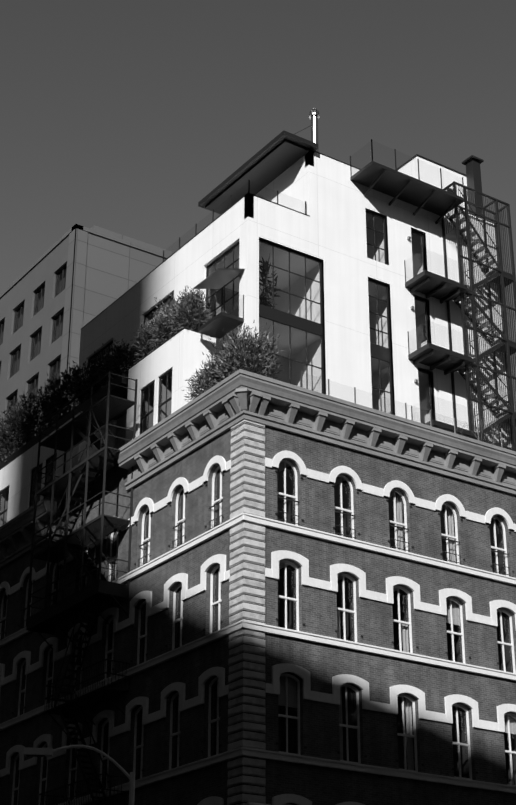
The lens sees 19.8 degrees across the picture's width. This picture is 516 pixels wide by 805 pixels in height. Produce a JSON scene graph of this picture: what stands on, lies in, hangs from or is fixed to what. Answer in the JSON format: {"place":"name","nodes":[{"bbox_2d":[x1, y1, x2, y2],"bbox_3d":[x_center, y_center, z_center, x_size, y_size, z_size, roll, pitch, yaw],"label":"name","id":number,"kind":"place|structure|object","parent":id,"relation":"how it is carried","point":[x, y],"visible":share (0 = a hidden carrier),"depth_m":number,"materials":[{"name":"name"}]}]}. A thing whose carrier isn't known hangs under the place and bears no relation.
{"place":"outdoors","nodes":[
{"label":"outdoors","id":0,"kind":"place"},
{"bbox_2d":[0,0,515,408],"label":"sky","id":1,"kind":"structure","parent":0,"point":[118,116],"materials":[{"name":"grey"}]},
{"bbox_2d":[76,150,510,446],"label":"penthouse walls","id":2,"kind":"structure","parent":0,"point":[329,232],"depth_m":63.27,"materials":[{"name":"white paint"}]},
{"bbox_2d":[88,210,431,419],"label":"window frames","id":3,"kind":"structure","parent":2,"relation":"in","point":[378,351],"depth_m":60.91,"materials":[{"name":"black metal"}]},
{"bbox_3d":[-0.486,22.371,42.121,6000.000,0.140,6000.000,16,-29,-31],"label":"ground","id":4,"kind":"structure","parent":0,"visible":0},
{"bbox_2d":[0,224,172,459],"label":"background building","id":5,"kind":"structure","parent":4,"relation":"on","point":[104,269],"depth_m":103.35,"materials":[{"name":"grey concrete"}]},
{"bbox_2d":[0,264,66,457],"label":"frames","id":6,"kind":"structure","parent":5,"relation":"attached to","point":[55,317],"depth_m":104.23,"materials":[{"name":"black metal"}]},
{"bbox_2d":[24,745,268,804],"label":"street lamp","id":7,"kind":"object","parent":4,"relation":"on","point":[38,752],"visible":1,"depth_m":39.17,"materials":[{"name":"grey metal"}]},
{"bbox_2d":[227,419,265,804],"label":"quoins","id":8,"kind":"object","parent":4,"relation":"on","point":[246,781],"visible":0.83,"depth_m":49.45,"materials":[{"name":"grey stone"}]},
{"bbox_2d":[0,426,515,804],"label":"brick walls","id":9,"kind":"structure","parent":4,"relation":"on","point":[323,664],"depth_m":53.33,"materials":[{"name":"brick"}]},
{"bbox_2d":[26,371,137,804],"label":"fire escapes","id":10,"kind":"object","parent":9,"relation":"attached to","point":[89,423],"visible":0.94,"depth_m":58.82,"materials":[{"name":"black metal"}]},
{"bbox_2d":[0,460,515,804],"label":"window frames","id":11,"kind":"structure","parent":9,"relation":"in","point":[343,609],"depth_m":53.58,"materials":[{"name":"white wood"}]},
{"bbox_2d":[1,463,515,804],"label":"window glass","id":12,"kind":"object","parent":11,"relation":"in","point":[291,628],"visible":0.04,"depth_m":53.33,"materials":[{"name":"black glass"}]},
{"bbox_2d":[0,450,515,804],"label":"stone trim","id":13,"kind":"structure","parent":9,"relation":"attached to","point":[338,680],"depth_m":52.95,"materials":[{"name":"white stone"}]},
{"bbox_2d":[0,369,515,568],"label":"cornice","id":14,"kind":"structure","parent":9,"relation":"on","point":[222,406],"depth_m":55.56,"materials":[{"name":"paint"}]},
{"bbox_2d":[0,329,215,521],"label":"wall","id":15,"kind":"structure","parent":14,"relation":"on","point":[181,355],"depth_m":61.23,"materials":[{"name":"white paint"}]},
{"bbox_2d":[0,339,139,462],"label":"hedge","id":16,"kind":"object","parent":15,"relation":"on","point":[25,433],"visible":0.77,"depth_m":67.76,"materials":[{"name":"grey plant"}]},
{"bbox_2d":[0,371,171,526],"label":"window","id":17,"kind":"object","parent":15,"relation":"on","point":[145,409],"depth_m":61.35,"materials":[{"name":"grey glass"}]},
{"bbox_2d":[0,369,171,523],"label":"roof volume frames","id":18,"kind":"structure","parent":15,"relation":"on","point":[141,418],"depth_m":60.62,"materials":[{"name":"black metal"}]},
{"bbox_2d":[0,288,243,524],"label":"railing","id":19,"kind":"object","parent":15,"relation":"on","point":[217,324],"depth_m":62.52,"materials":[{"name":"black metal"}]},
{"bbox_2d":[127,314,169,361],"bbox_3d":[-4.443,-2.511,62.572,2.849,2.758,1.864,-21,-32,38],"label":"shrub","id":20,"kind":"object","parent":15,"relation":"on","point":[140,341],"visible":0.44,"depth_m":62.27,"materials":[{"name":"grey plant"}]},
{"bbox_2d":[141,291,188,353],"bbox_3d":[-3.656,-3.066,61.562,1.989,3.089,3.062,16,-29,-31],"label":"shrub","id":21,"kind":"object","parent":15,"relation":"on","point":[160,320],"visible":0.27,"depth_m":61.26,"materials":[{"name":"grey plant"}]},
{"bbox_2d":[163,286,214,338],"bbox_3d":[-2.807,-3.632,60.400,1.942,2.866,2.873,16,-29,-31],"label":"shrub","id":22,"kind":"object","parent":15,"relation":"on","point":[186,313],"visible":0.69,"depth_m":59.94,"materials":[{"name":"grey plant"}]},
{"bbox_2d":[183,348,239,402],"bbox_3d":[-1.343,-0.653,56.917,2.657,2.948,4.082,16,-29,-31],"label":"shrub","id":23,"kind":"object","parent":15,"relation":"on","point":[202,381],"visible":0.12,"depth_m":56.77,"materials":[{"name":"grey plant"}]},
{"bbox_2d":[202,322,283,387],"bbox_3d":[-0.531,-1.364,55.648,2.986,3.513,3.678,16,-29,-31],"label":"shrub","id":24,"kind":"object","parent":15,"relation":"on","point":[253,354],"visible":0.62,"depth_m":55.10,"materials":[{"name":"grey plant"}]},
{"bbox_2d":[81,125,515,450],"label":"metal frame","id":25,"kind":"object","parent":15,"relation":"on","point":[275,158],"depth_m":64.73,"materials":[{"name":"black metal"}]},
{"bbox_2d":[193,268,243,288],"bbox_3d":[-1.572,-4.986,59.551,1.250,0.450,1.900,16,-29,-31],"label":"balcony canopy","id":26,"kind":"object","parent":25,"relation":"attached to","point":[219,278],"visible":1,"depth_m":59.48,"materials":[{"name":"grey"}]},
{"bbox_2d":[201,291,241,322],"bbox_3d":[-1.643,-3.812,58.612,0.822,0.970,1.919,42,-48,-55],"label":"balcony railing","id":27,"kind":"object","parent":25,"relation":"attached to","point":[220,302],"visible":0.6,"depth_m":58.47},
{"bbox_2d":[90,213,429,423],"bbox_3d":[1.255,-0.875,67.903,13.300,12.550,13.900,16,-29,-31],"label":"window glass","id":28,"kind":"object","parent":25,"relation":"in","point":[298,265],"depth_m":62.76,"materials":[{"name":"grey glass"}]},
{"bbox_2d":[259,255,279,306],"bbox_3d":[0.119,-4.539,60.962,1.502,3.134,2.161,2,-25,-4],"label":"house plant","id":29,"kind":"object","parent":25,"relation":"in","point":[263,274],"depth_m":61.02,"materials":[{"name":"grey plant"}]},
{"bbox_2d":[309,108,319,151],"bbox_3d":[2.478,-11.756,64.631,0.480,2.620,0.480,16,-29,-31],"label":"flue","id":30,"kind":"object","parent":25,"relation":"on","point":[314,116],"visible":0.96,"depth_m":64.68,"materials":[{"name":"silver metal"}]},
{"bbox_2d":[166,142,474,430],"bbox_3d":[2.288,-5.354,62.021,13.428,12.390,5.309,-2,-25,4],"label":"railing","id":31,"kind":"object","parent":25,"relation":"attached to","point":[409,264],"visible":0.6,"depth_m":63.28,"materials":[{"name":"black metal"}]},
{"bbox_2d":[456,417,499,444],"bbox_3d":[9.030,1.712,60.663,2.000,2.164,1.502,16,-29,-31],"label":"bare shrub","id":32,"kind":"object","parent":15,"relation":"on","point":[493,443],"visible":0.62,"depth_m":60.68,"materials":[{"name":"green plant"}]},
{"bbox_2d":[301,371,502,447],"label":"railing posts","id":33,"kind":"object","parent":14,"relation":"on","point":[405,408],"visible":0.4,"depth_m":57.08,"materials":[{"name":"grey metal"}]},
{"bbox_2d":[303,372,500,446],"bbox_3d":[3.920,0.722,57.475,12.390,1.100,2.740,16,-29,-31],"label":"railing","id":34,"kind":"object","parent":33,"relation":"attached to","point":[401,412],"visible":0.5,"depth_m":57.18,"materials":[{"name":"black metal"}]},
{"bbox_2d":[1,458,515,804],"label":"window interiors","id":35,"kind":"object","parent":9,"relation":"in","point":[292,700],"depth_m":53.99,"materials":[{"name":"black"}]},
{"bbox_2d":[0,470,513,801],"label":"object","id":36,"kind":"structure","parent":35,"relation":"attached to","point":[345,535],"depth_m":54.53,"materials":[{"name":"black metal"}]}
]}

